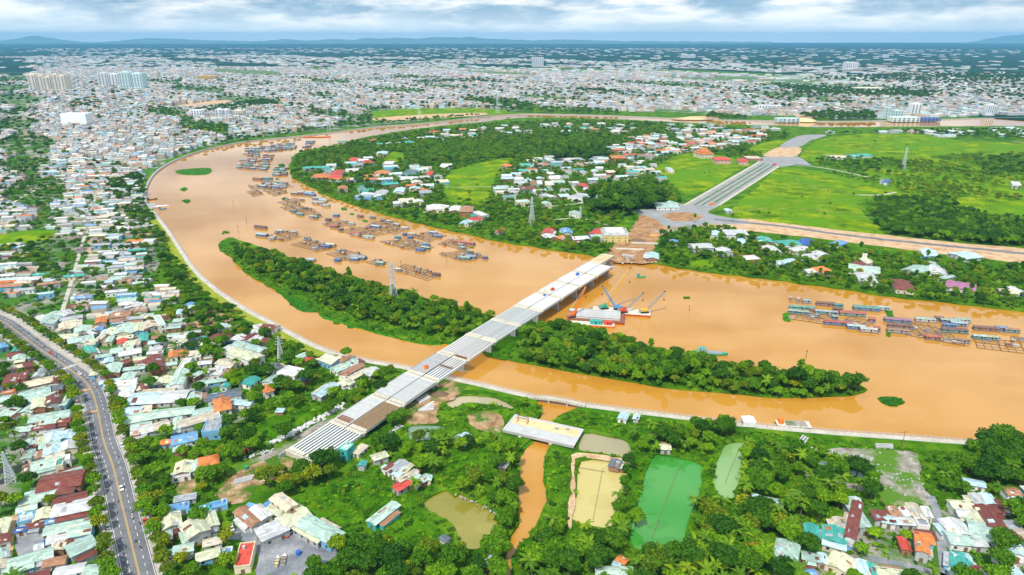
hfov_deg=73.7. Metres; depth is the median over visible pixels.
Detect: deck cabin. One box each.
[590,319,602,324]
[604,320,611,324]
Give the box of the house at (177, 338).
[173,334,190,340]
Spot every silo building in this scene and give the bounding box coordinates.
[882,107,891,118]
[891,110,903,115]
[907,102,921,112]
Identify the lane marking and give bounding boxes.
[4,326,147,573]
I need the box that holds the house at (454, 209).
[449,205,460,213]
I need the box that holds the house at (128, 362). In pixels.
[120,358,132,367]
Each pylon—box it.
[0,451,16,484]
[275,336,282,360]
[386,262,396,302]
[528,197,534,223]
[900,147,907,169]
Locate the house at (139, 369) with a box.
[122,365,145,373]
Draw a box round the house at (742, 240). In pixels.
[737,238,745,246]
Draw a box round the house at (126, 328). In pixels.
[112,322,135,338]
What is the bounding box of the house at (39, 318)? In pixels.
[35,314,45,321]
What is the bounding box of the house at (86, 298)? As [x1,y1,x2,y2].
[74,295,93,304]
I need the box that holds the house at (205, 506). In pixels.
[186,503,211,516]
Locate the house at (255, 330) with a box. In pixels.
[249,328,258,333]
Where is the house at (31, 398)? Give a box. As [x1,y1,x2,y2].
[21,391,55,408]
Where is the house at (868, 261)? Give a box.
[859,258,876,265]
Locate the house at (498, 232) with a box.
[495,228,504,234]
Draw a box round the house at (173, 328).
[165,324,181,332]
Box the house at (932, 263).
[926,261,940,266]
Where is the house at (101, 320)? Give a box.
[94,316,107,325]
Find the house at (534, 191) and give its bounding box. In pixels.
[532,189,546,194]
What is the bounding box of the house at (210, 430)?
[201,415,227,439]
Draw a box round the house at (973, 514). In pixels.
[964,507,984,523]
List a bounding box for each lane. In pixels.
[4,183,75,209]
[9,514,17,558]
[55,188,95,331]
[161,358,167,376]
[224,408,347,475]
[869,556,946,574]
[927,495,946,574]
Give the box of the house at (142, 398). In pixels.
[126,391,163,407]
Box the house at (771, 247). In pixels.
[761,244,782,254]
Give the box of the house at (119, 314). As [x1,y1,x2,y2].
[109,310,133,319]
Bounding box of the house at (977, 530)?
[965,517,995,546]
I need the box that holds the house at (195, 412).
[191,406,213,415]
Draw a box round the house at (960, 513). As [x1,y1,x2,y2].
[951,506,970,522]
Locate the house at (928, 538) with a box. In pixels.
[910,530,935,549]
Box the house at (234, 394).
[206,388,241,405]
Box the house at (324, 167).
[316,166,328,170]
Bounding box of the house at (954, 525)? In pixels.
[933,516,972,538]
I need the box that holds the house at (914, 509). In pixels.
[905,502,929,521]
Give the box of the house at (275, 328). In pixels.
[259,323,280,335]
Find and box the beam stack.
[337,415,353,422]
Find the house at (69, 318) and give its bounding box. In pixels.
[59,314,82,322]
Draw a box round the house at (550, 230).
[541,227,556,234]
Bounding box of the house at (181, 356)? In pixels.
[178,349,189,360]
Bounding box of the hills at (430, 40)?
[0,36,772,43]
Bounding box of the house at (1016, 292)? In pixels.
[995,288,1019,296]
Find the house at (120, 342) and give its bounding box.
[116,338,126,346]
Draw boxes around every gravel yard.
[15,531,47,555]
[227,528,336,574]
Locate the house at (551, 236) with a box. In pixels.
[541,233,556,240]
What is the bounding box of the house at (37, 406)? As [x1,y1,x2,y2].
[30,397,50,414]
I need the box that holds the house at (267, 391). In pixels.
[261,384,274,398]
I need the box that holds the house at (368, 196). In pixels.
[354,194,372,200]
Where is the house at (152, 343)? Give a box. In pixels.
[147,338,167,346]
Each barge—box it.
[567,311,624,324]
[571,320,614,327]
[593,305,650,316]
[775,417,811,428]
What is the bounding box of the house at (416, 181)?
[411,180,422,183]
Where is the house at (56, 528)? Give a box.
[41,517,92,538]
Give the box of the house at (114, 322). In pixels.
[109,318,127,326]
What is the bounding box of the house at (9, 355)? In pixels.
[5,351,23,360]
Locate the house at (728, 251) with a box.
[715,247,734,256]
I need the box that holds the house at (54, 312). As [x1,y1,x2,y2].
[45,310,57,315]
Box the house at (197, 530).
[178,518,217,546]
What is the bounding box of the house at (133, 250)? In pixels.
[128,248,145,252]
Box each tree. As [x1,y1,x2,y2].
[0,455,15,472]
[0,491,9,508]
[4,491,24,506]
[9,439,28,456]
[19,471,37,486]
[69,418,85,427]
[72,432,88,440]
[84,472,101,483]
[87,495,106,506]
[87,504,107,517]
[89,514,109,530]
[94,536,115,551]
[95,531,113,544]
[95,550,114,561]
[96,556,116,572]
[107,400,122,408]
[124,442,138,450]
[124,448,139,461]
[127,453,141,465]
[131,468,149,478]
[131,469,145,479]
[133,495,155,514]
[134,482,153,494]
[135,491,152,499]
[137,435,154,450]
[140,505,156,517]
[141,478,153,483]
[142,376,157,386]
[143,462,156,477]
[143,520,161,534]
[144,516,161,527]
[147,530,167,543]
[151,548,170,563]
[152,503,171,517]
[152,542,166,552]
[153,533,170,543]
[157,424,173,438]
[158,560,175,572]
[171,551,189,564]
[182,560,199,574]
[186,397,200,405]
[187,505,208,519]
[193,464,208,481]
[194,437,208,447]
[200,464,219,481]
[215,461,229,477]
[216,551,237,569]
[217,526,234,544]
[220,444,237,462]
[221,413,237,424]
[227,442,244,460]
[238,408,247,423]
[238,425,257,439]
[242,436,260,452]
[254,464,272,484]
[254,467,279,488]
[272,374,288,388]
[272,463,287,474]
[274,421,293,440]
[275,473,292,485]
[275,479,295,494]
[276,376,294,389]
[280,352,292,364]
[282,390,294,398]
[289,472,303,488]
[290,457,310,479]
[291,379,302,393]
[296,368,316,384]
[301,463,322,484]
[305,554,321,566]
[307,448,333,468]
[316,563,328,574]
[321,463,337,479]
[326,445,339,461]
[326,533,345,553]
[328,559,346,574]
[336,546,363,570]
[337,539,351,552]
[346,531,367,548]
[358,548,378,574]
[359,532,388,552]
[370,431,384,442]
[372,369,378,379]
[378,543,408,567]
[379,431,399,452]
[382,533,394,545]
[385,410,401,425]
[393,537,410,552]
[402,560,414,567]
[408,566,423,574]
[409,548,433,568]
[410,429,425,442]
[412,456,427,468]
[413,545,426,561]
[416,453,428,458]
[419,537,439,554]
[421,438,440,454]
[423,562,443,574]
[428,454,442,473]
[430,435,446,453]
[431,427,447,436]
[432,559,446,566]
[438,543,465,564]
[441,563,456,574]
[450,541,468,554]
[453,436,466,451]
[454,475,471,493]
[462,564,476,574]
[466,467,483,486]
[466,555,487,570]
[479,534,492,554]
[486,490,496,504]
[486,532,511,556]
[486,555,504,574]
[487,557,509,574]
[489,452,506,468]
[490,524,507,536]
[493,511,513,526]
[494,487,514,506]
[495,470,508,475]
[496,472,507,486]
[502,437,520,452]
[502,505,516,517]
[505,474,525,491]
[506,499,519,508]
[514,549,526,568]
[518,549,538,574]
[523,541,547,567]
[528,526,540,542]
[534,526,560,545]
[541,514,559,526]
[541,546,561,568]
[543,536,564,549]
[547,516,567,532]
[557,548,583,573]
[565,535,588,555]
[569,532,586,550]
[576,532,596,565]
[583,541,613,567]
[585,527,605,543]
[601,525,626,551]
[608,354,622,363]
[610,511,627,525]
[611,501,625,510]
[611,515,630,535]
[615,495,632,511]
[620,475,628,493]
[627,506,646,526]
[631,371,643,379]
[631,552,645,568]
[639,548,669,574]
[641,541,659,552]
[650,560,672,574]
[653,367,668,382]
[653,421,672,441]
[658,359,674,369]
[661,539,685,566]
[663,421,675,435]
[666,431,681,446]
[669,556,679,567]
[674,424,692,438]
[680,540,705,564]
[682,533,704,547]
[685,532,701,544]
[688,358,702,373]
[688,495,705,512]
[689,416,701,423]
[691,557,708,574]
[692,514,706,527]
[694,419,713,437]
[696,527,710,540]
[698,497,711,513]
[698,541,711,559]
[699,368,711,375]
[699,535,711,541]
[700,518,716,531]
[702,430,718,442]
[703,502,725,515]
[703,540,718,561]
[704,513,738,533]
[705,526,719,539]
[710,556,722,573]
[711,417,730,435]
[712,495,730,507]
[712,542,738,566]
[713,360,734,370]
[713,367,730,384]
[713,533,727,542]
[715,560,734,570]
[716,535,736,550]
[718,416,736,433]
[720,503,741,519]
[723,532,735,540]
[724,538,744,548]
[728,532,740,540]
[729,526,748,536]
[732,514,746,527]
[734,549,765,574]
[735,362,749,374]
[735,474,754,493]
[735,493,749,513]
[736,544,762,571]
[737,446,752,458]
[737,505,753,512]
[737,518,750,542]
[738,495,769,513]
[738,527,761,541]
[741,512,762,528]
[744,368,756,376]
[744,466,761,477]
[744,527,761,543]
[744,541,760,552]
[748,458,771,470]
[750,447,770,459]
[750,475,769,493]
[751,509,774,530]
[752,542,775,563]
[754,439,773,447]
[756,495,775,504]
[758,538,776,550]
[760,444,775,453]
[760,457,775,467]
[760,469,774,482]
[760,533,772,542]
[762,364,776,373]
[762,432,780,442]
[766,441,781,450]
[766,506,777,518]
[767,482,785,497]
[767,504,787,515]
[768,453,786,465]
[770,465,790,481]
[771,386,784,396]
[772,511,789,531]
[774,444,791,452]
[774,519,802,541]
[778,495,801,515]
[783,492,801,508]
[786,366,807,387]
[787,513,800,526]
[788,438,807,448]
[788,443,806,461]
[788,489,804,498]
[791,461,805,475]
[794,497,809,514]
[796,486,815,498]
[798,363,816,376]
[798,531,821,550]
[799,497,810,514]
[804,453,820,467]
[806,474,824,487]
[806,499,829,521]
[811,368,828,380]
[812,465,836,482]
[814,484,834,501]
[815,488,834,500]
[820,477,841,487]
[823,452,838,458]
[826,461,841,473]
[828,456,851,474]
[829,482,849,494]
[831,376,849,391]
[833,472,852,490]
[833,490,848,508]
[835,453,850,461]
[842,372,855,389]
[845,567,863,574]
[846,455,874,477]
[853,372,869,391]
[853,541,869,553]
[862,478,883,499]
[866,526,882,538]
[899,528,912,538]
[938,477,955,492]
[939,461,961,476]
[955,480,974,494]
[957,452,978,473]
[961,450,979,470]
[968,440,984,455]
[971,465,996,480]
[974,427,1002,453]
[974,453,1006,479]
[976,440,1010,457]
[986,546,1017,568]
[989,423,1022,440]
[989,526,1023,548]
[993,463,1018,483]
[995,440,1015,451]
[999,498,1023,518]
[1000,429,1023,439]
[1000,448,1022,460]
[1004,456,1022,467]
[1008,436,1022,443]
[1010,443,1023,460]
[1013,495,1023,511]
[1014,469,1023,486]
[1014,512,1023,524]
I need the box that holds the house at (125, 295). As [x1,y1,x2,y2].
[115,292,137,299]
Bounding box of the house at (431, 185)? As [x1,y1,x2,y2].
[419,183,433,188]
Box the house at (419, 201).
[413,198,423,206]
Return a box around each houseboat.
[252,177,262,179]
[253,225,267,228]
[255,232,269,236]
[262,177,272,179]
[306,257,316,261]
[320,244,331,248]
[325,242,336,246]
[329,224,338,227]
[333,258,341,261]
[348,254,367,260]
[349,257,358,261]
[350,231,361,235]
[363,235,374,239]
[370,224,381,228]
[375,261,384,265]
[415,247,425,251]
[431,272,441,276]
[453,240,475,245]
[458,255,470,260]
[465,254,476,259]
[787,309,798,313]
[788,304,809,310]
[798,310,809,315]
[802,299,810,303]
[814,309,834,314]
[815,301,835,306]
[823,319,852,325]
[831,314,838,319]
[832,307,842,311]
[833,303,843,307]
[838,310,866,317]
[846,323,865,329]
[852,304,880,311]
[859,326,877,333]
[868,316,876,322]
[877,305,890,310]
[883,316,912,323]
[886,322,912,329]
[886,327,909,334]
[914,316,936,323]
[923,334,941,340]
[934,316,944,321]
[940,318,960,322]
[940,326,968,334]
[941,322,957,327]
[949,320,967,326]
[953,317,971,323]
[953,337,970,343]
[970,333,987,339]
[971,325,999,332]
[981,334,998,340]
[994,325,1008,331]
[1004,327,1020,333]
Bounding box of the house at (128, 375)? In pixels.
[119,371,136,379]
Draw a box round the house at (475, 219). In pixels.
[466,217,482,223]
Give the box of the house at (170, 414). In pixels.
[157,405,195,421]
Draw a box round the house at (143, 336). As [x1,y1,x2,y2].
[139,332,147,345]
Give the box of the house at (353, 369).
[339,363,364,377]
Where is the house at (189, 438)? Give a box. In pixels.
[170,431,197,446]
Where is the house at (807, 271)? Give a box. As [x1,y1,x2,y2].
[800,268,817,275]
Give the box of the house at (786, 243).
[773,239,802,247]
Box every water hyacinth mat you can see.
[175,168,211,174]
[218,241,235,252]
[276,287,320,311]
[318,311,441,344]
[510,537,527,571]
[520,439,532,452]
[542,456,547,497]
[782,312,790,321]
[878,396,904,406]
[885,310,893,316]
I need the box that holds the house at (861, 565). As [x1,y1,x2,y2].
[855,558,870,574]
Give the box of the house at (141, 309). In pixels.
[132,305,148,315]
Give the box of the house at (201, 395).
[186,391,206,405]
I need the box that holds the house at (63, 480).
[34,468,86,493]
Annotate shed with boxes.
[0,283,24,291]
[0,386,4,395]
[0,532,10,546]
[0,546,10,558]
[0,558,9,573]
[1,561,34,574]
[2,388,19,394]
[7,242,22,248]
[7,364,23,372]
[7,425,36,436]
[13,524,27,536]
[14,359,25,364]
[15,501,38,515]
[16,276,41,284]
[16,510,35,526]
[18,512,32,517]
[20,448,37,464]
[21,463,30,472]
[22,361,34,372]
[23,444,36,450]
[25,437,35,445]
[25,519,45,535]
[27,568,50,574]
[33,542,43,550]
[34,436,45,449]
[38,367,50,376]
[41,555,68,571]
[43,518,55,527]
[44,450,64,458]
[49,377,61,383]
[51,539,64,556]
[53,217,67,222]
[54,487,75,496]
[54,511,88,523]
[55,457,65,472]
[56,417,72,429]
[57,395,72,410]
[62,539,73,552]
[63,454,71,467]
[71,229,84,232]
[81,564,100,574]
[83,341,96,347]
[84,339,98,345]
[86,330,97,337]
[88,234,106,239]
[89,301,109,308]
[89,369,101,378]
[92,324,106,328]
[93,243,111,248]
[94,326,104,334]
[95,353,111,360]
[100,214,114,217]
[101,335,115,346]
[101,357,113,365]
[103,251,119,258]
[107,265,123,272]
[108,276,126,281]
[109,203,118,207]
[109,234,122,239]
[111,243,130,249]
[117,258,135,262]
[118,255,135,258]
[118,389,133,399]
[124,263,136,265]
[125,239,143,242]
[126,315,143,321]
[131,242,138,246]
[133,356,146,365]
[136,382,148,392]
[140,405,151,412]
[146,350,163,355]
[148,345,162,350]
[159,439,172,449]
[160,313,172,319]
[164,361,177,369]
[165,529,172,545]
[166,322,183,327]
[166,333,180,339]
[167,343,180,350]
[167,549,174,561]
[171,470,190,483]
[172,318,186,323]
[172,443,186,456]
[172,541,194,562]
[173,492,196,503]
[173,528,180,539]
[178,532,187,543]
[188,353,201,360]
[188,370,203,381]
[189,350,201,355]
[191,459,197,476]
[192,384,208,392]
[197,360,212,368]
[202,355,213,362]
[202,536,221,550]
[210,498,227,511]
[219,382,231,390]
[224,546,233,551]
[252,323,261,328]
[253,517,290,548]
[263,500,269,506]
[266,504,282,518]
[274,408,284,414]
[291,526,320,548]
[301,377,310,384]
[305,357,318,364]
[338,356,350,362]
[338,442,354,461]
[352,443,368,457]
[357,460,367,470]
[363,156,372,159]
[369,451,388,465]
[380,463,393,476]
[390,466,404,480]
[391,479,411,495]
[396,468,418,482]
[400,462,413,473]
[406,473,421,480]
[412,481,421,489]
[417,473,431,486]
[419,190,432,196]
[426,474,431,485]
[435,179,448,184]
[438,534,451,545]
[453,432,470,446]
[484,554,491,573]
[493,186,507,193]
[498,460,509,471]
[558,193,569,199]
[587,178,598,183]
[605,170,615,175]
[607,458,623,471]
[611,559,621,565]
[613,148,624,153]
[615,555,628,565]
[617,412,629,423]
[632,413,639,423]
[659,442,671,454]
[690,146,700,151]
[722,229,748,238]
[800,550,820,568]
[804,565,816,574]
[817,552,826,568]
[821,538,846,552]
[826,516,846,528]
[848,496,861,501]
[866,561,877,574]
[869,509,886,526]
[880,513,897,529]
[883,505,902,516]
[896,536,912,556]
[898,506,911,516]
[914,517,929,530]
[914,529,938,541]
[920,505,933,522]
[925,130,937,134]
[946,567,955,574]
[950,551,973,562]
[962,492,986,504]
[969,562,982,573]
[970,538,990,552]
[978,492,995,504]
[991,558,1019,566]
[993,498,1011,516]
[1000,487,1023,499]
[1003,519,1022,530]
[1011,567,1023,574]
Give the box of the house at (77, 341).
[67,334,94,345]
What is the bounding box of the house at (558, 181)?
[550,180,564,182]
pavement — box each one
[0,310,166,574]
[0,334,120,574]
[684,162,759,204]
[718,166,778,205]
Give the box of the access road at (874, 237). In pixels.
[715,219,1023,253]
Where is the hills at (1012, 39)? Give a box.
[966,34,1023,42]
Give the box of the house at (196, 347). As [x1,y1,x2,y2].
[184,342,202,349]
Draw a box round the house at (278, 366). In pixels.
[267,362,285,374]
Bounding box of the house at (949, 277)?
[938,275,956,282]
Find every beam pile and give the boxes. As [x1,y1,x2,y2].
[233,474,253,484]
[416,393,430,403]
[418,401,434,411]
[616,248,643,249]
[631,242,657,244]
[800,435,808,443]
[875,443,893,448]
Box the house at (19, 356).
[11,353,31,364]
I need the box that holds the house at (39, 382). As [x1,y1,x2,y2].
[23,375,52,389]
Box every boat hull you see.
[273,555,279,567]
[280,553,286,565]
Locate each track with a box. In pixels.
[737,208,869,217]
[790,176,856,194]
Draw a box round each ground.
[0,75,532,527]
[9,360,96,574]
[12,67,1023,574]
[23,298,254,436]
[154,310,237,342]
[173,100,231,108]
[176,478,195,494]
[216,69,885,115]
[217,455,292,503]
[372,113,487,121]
[401,380,468,424]
[468,411,503,433]
[606,215,677,263]
[671,116,718,119]
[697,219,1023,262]
[763,147,800,156]
[771,496,1023,574]
[795,115,816,117]
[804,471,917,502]
[826,115,972,119]
[828,448,930,505]
[853,151,1023,201]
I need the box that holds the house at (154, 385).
[146,376,158,388]
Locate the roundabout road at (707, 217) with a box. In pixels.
[633,204,747,226]
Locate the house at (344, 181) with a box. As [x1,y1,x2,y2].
[334,178,348,182]
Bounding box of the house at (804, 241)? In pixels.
[798,238,814,247]
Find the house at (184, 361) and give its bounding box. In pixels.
[175,358,192,371]
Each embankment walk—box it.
[151,211,532,397]
[586,404,965,443]
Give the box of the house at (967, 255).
[947,251,982,261]
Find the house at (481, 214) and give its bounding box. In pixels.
[472,211,488,219]
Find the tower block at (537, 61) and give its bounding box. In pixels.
[532,57,543,66]
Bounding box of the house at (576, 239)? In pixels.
[570,235,589,243]
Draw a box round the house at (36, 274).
[32,273,53,278]
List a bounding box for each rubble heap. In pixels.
[214,456,272,496]
[244,448,275,459]
[267,402,344,444]
[389,424,403,431]
[455,494,495,513]
[811,447,873,460]
[875,452,936,506]
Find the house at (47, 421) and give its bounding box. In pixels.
[38,417,59,425]
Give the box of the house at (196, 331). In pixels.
[184,329,200,335]
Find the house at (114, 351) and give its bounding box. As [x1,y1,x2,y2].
[110,345,133,357]
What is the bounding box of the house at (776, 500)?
[764,496,783,507]
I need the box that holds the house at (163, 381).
[156,375,172,387]
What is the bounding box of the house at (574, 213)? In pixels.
[569,210,579,217]
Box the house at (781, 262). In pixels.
[770,258,794,267]
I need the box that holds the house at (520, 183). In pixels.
[513,181,527,186]
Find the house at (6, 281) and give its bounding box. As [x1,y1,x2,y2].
[0,280,15,283]
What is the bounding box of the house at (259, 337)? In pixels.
[244,334,263,344]
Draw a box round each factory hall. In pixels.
[774,117,799,122]
[851,87,883,89]
[886,116,920,121]
[920,117,940,120]
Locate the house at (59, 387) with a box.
[45,383,66,393]
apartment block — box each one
[26,73,72,89]
[97,72,119,85]
[118,71,147,88]
[151,71,159,77]
[681,54,695,57]
[842,61,858,68]
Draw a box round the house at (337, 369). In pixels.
[328,358,357,375]
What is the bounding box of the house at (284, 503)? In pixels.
[268,492,298,513]
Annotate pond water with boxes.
[407,426,443,439]
[424,491,497,548]
[446,396,512,407]
[572,460,626,527]
[579,434,630,456]
[628,455,703,554]
[713,442,743,497]
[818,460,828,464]
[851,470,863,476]
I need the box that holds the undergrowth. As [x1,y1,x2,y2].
[26,121,1023,574]
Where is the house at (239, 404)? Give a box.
[232,399,253,408]
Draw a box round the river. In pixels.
[147,114,1023,574]
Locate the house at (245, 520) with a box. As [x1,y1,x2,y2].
[232,505,264,533]
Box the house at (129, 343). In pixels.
[122,340,134,346]
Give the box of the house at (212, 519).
[205,510,219,532]
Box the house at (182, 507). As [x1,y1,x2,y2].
[169,501,190,514]
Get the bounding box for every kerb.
[2,314,157,573]
[12,338,118,566]
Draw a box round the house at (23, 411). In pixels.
[18,404,33,416]
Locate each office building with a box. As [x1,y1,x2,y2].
[60,113,93,123]
[190,109,204,115]
[215,108,231,114]
[233,109,245,114]
[903,81,911,85]
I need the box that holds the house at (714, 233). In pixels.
[710,230,719,239]
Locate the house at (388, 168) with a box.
[383,166,398,170]
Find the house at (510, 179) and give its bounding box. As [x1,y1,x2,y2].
[500,177,513,181]
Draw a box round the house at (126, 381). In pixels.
[112,377,138,385]
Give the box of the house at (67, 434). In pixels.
[58,429,76,441]
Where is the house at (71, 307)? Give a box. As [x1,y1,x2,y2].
[66,304,77,310]
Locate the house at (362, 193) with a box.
[360,192,376,195]
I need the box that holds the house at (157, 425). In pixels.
[152,420,170,435]
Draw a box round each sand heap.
[681,116,704,119]
[800,118,816,121]
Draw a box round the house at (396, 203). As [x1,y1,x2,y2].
[393,201,408,207]
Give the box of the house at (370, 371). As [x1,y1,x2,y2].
[362,366,378,379]
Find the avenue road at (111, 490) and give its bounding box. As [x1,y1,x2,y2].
[0,314,156,574]
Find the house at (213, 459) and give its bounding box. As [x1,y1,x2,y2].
[196,453,219,466]
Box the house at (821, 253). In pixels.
[811,250,830,255]
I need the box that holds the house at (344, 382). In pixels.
[337,376,356,389]
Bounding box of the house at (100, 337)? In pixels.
[95,331,106,342]
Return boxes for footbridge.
[531,394,586,406]
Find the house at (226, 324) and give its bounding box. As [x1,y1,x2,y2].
[217,323,227,332]
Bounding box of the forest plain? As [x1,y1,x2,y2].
[0,43,1023,119]
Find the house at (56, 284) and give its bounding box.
[36,281,61,289]
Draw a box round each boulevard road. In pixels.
[688,162,762,204]
[697,164,767,204]
[704,164,772,204]
[715,165,776,204]
[780,134,825,147]
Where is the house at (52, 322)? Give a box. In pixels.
[40,314,61,329]
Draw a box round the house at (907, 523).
[890,515,915,530]
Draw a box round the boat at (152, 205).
[149,204,168,206]
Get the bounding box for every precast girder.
[576,313,619,316]
[576,314,619,317]
[576,315,619,320]
[577,309,620,314]
[577,310,620,313]
[577,311,619,314]
[577,312,619,315]
[578,308,620,311]
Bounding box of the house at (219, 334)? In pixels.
[210,333,233,344]
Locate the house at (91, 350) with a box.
[83,345,99,358]
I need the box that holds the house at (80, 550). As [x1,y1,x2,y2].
[63,534,98,562]
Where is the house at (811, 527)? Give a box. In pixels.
[803,522,820,541]
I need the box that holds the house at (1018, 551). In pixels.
[1007,543,1023,562]
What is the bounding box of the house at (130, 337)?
[116,334,134,340]
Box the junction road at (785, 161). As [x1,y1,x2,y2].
[757,156,810,166]
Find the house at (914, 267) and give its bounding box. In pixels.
[901,264,928,275]
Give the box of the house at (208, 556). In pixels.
[195,546,220,565]
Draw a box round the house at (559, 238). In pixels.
[554,235,566,241]
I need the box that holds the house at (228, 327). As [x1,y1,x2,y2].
[218,323,231,332]
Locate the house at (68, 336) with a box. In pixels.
[56,333,80,342]
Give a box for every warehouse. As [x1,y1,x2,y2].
[224,346,265,365]
[231,340,267,356]
[315,173,329,180]
[328,174,342,181]
[331,169,344,175]
[349,157,360,162]
[361,160,374,166]
[370,170,390,176]
[375,189,388,195]
[376,151,388,156]
[382,161,395,167]
[393,187,406,193]
[398,176,418,181]
[404,170,417,175]
[423,204,449,212]
[426,170,433,178]
[440,164,451,168]
[459,205,473,216]
[502,163,516,168]
[519,185,534,192]
[536,180,542,188]
[537,162,549,167]
[545,181,553,188]
[557,157,579,161]
[568,193,592,202]
[578,183,588,188]
[600,227,628,242]
[610,155,625,161]
[653,203,679,209]
[665,167,673,172]
[712,157,731,163]
[737,158,747,164]
[742,156,762,160]
[824,155,846,159]
[843,499,863,548]
[844,153,872,158]
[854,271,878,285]
[880,179,890,184]
[918,248,938,260]
[929,114,938,116]
[1005,112,1017,114]
[1010,181,1021,188]
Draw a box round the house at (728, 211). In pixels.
[724,208,733,213]
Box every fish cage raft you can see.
[248,184,268,188]
[249,188,262,196]
[262,186,287,195]
[270,230,301,241]
[278,198,304,204]
[281,203,318,215]
[291,238,335,251]
[322,219,348,227]
[326,249,365,260]
[341,226,384,237]
[364,221,401,234]
[369,258,385,265]
[380,239,432,249]
[394,264,434,280]
[414,234,434,241]
[420,230,446,237]
[440,238,474,249]
[440,250,481,260]
[788,312,826,323]
[789,296,802,302]
[808,308,835,319]
[844,316,873,326]
[892,321,965,345]
[974,337,1023,352]
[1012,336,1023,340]
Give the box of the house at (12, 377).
[1,372,19,389]
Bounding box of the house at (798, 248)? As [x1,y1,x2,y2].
[785,246,809,254]
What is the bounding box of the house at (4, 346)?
[0,342,9,352]
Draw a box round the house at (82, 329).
[73,324,94,335]
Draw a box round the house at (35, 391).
[18,385,50,396]
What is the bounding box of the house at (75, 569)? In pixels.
[52,561,87,574]
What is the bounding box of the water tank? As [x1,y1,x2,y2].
[296,549,300,555]
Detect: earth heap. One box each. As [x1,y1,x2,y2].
[431,391,448,396]
[629,238,645,241]
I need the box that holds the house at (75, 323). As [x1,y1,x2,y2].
[70,319,82,331]
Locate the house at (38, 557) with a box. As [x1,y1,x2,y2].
[6,547,53,571]
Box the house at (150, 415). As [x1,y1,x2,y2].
[123,409,157,427]
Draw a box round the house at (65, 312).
[58,309,75,316]
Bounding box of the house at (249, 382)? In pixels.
[239,375,261,389]
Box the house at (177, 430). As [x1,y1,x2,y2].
[171,416,181,435]
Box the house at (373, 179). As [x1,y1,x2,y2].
[364,177,376,183]
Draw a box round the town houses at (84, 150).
[0,48,1023,325]
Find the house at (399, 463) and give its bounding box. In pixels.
[387,459,407,471]
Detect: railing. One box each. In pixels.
[154,211,532,393]
[589,402,966,439]
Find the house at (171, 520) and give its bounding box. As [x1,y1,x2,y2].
[160,510,182,530]
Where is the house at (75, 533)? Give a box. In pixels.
[66,523,94,540]
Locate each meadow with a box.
[0,230,58,243]
[187,125,222,131]
[259,405,326,440]
[293,478,454,554]
[371,108,513,119]
[384,152,403,161]
[443,158,511,203]
[443,450,499,495]
[446,407,517,416]
[458,390,534,410]
[483,335,524,359]
[533,106,563,111]
[563,408,680,434]
[656,153,750,193]
[689,260,713,268]
[730,167,883,233]
[746,231,1021,267]
[746,432,936,452]
[749,140,787,153]
[800,133,1023,160]
[956,198,1023,220]
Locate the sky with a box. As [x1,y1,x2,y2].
[0,0,1023,42]
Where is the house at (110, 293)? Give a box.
[105,288,128,297]
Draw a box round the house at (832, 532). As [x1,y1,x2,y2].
[821,524,852,550]
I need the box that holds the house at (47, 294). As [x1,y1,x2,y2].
[34,291,55,299]
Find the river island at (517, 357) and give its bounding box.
[219,238,866,397]
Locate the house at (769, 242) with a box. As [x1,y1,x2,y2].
[754,235,773,245]
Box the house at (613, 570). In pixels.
[595,566,633,574]
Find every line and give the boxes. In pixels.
[2,315,155,574]
[8,325,138,574]
[9,325,139,574]
[56,369,122,574]
[652,461,680,536]
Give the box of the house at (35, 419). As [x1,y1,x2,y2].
[27,409,72,425]
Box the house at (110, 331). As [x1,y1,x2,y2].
[104,326,116,336]
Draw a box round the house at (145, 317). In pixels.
[140,314,158,321]
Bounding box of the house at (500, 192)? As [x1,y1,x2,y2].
[495,190,508,195]
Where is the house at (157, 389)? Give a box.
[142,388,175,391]
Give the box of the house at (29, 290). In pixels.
[12,287,36,294]
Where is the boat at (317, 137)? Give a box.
[303,136,330,137]
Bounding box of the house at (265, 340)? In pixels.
[257,337,270,346]
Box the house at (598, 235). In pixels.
[589,234,602,242]
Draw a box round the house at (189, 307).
[187,305,194,313]
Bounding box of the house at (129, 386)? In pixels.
[113,383,137,394]
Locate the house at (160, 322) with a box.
[153,315,165,332]
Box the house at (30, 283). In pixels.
[14,280,33,287]
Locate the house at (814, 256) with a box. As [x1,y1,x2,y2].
[796,253,821,261]
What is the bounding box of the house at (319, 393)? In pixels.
[311,382,339,401]
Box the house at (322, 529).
[294,514,345,551]
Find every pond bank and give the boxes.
[568,453,630,528]
[621,456,650,540]
[684,446,723,538]
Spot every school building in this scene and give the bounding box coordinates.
[197,75,217,79]
[297,79,311,83]
[757,105,781,108]
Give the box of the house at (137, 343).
[133,338,140,347]
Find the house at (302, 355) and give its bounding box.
[293,352,307,360]
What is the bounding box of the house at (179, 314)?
[175,308,186,317]
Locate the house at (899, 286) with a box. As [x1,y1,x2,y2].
[890,279,915,294]
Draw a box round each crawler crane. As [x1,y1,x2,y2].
[566,285,586,317]
[598,267,631,309]
[602,285,622,309]
[618,292,643,313]
[639,291,665,313]
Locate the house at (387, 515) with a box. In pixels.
[366,500,400,530]
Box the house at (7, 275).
[0,273,15,278]
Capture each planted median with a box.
[694,163,764,204]
[702,164,768,204]
[714,165,773,202]
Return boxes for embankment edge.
[154,215,530,397]
[587,403,967,444]
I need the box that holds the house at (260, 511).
[248,503,272,523]
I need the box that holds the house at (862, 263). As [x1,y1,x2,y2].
[851,260,871,265]
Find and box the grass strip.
[150,219,325,355]
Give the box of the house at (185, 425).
[177,411,220,433]
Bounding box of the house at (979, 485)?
[961,477,986,491]
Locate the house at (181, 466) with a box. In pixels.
[173,459,192,476]
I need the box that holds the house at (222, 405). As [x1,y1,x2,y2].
[212,396,232,414]
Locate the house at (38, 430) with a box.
[30,423,56,434]
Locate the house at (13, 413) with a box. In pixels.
[0,406,21,422]

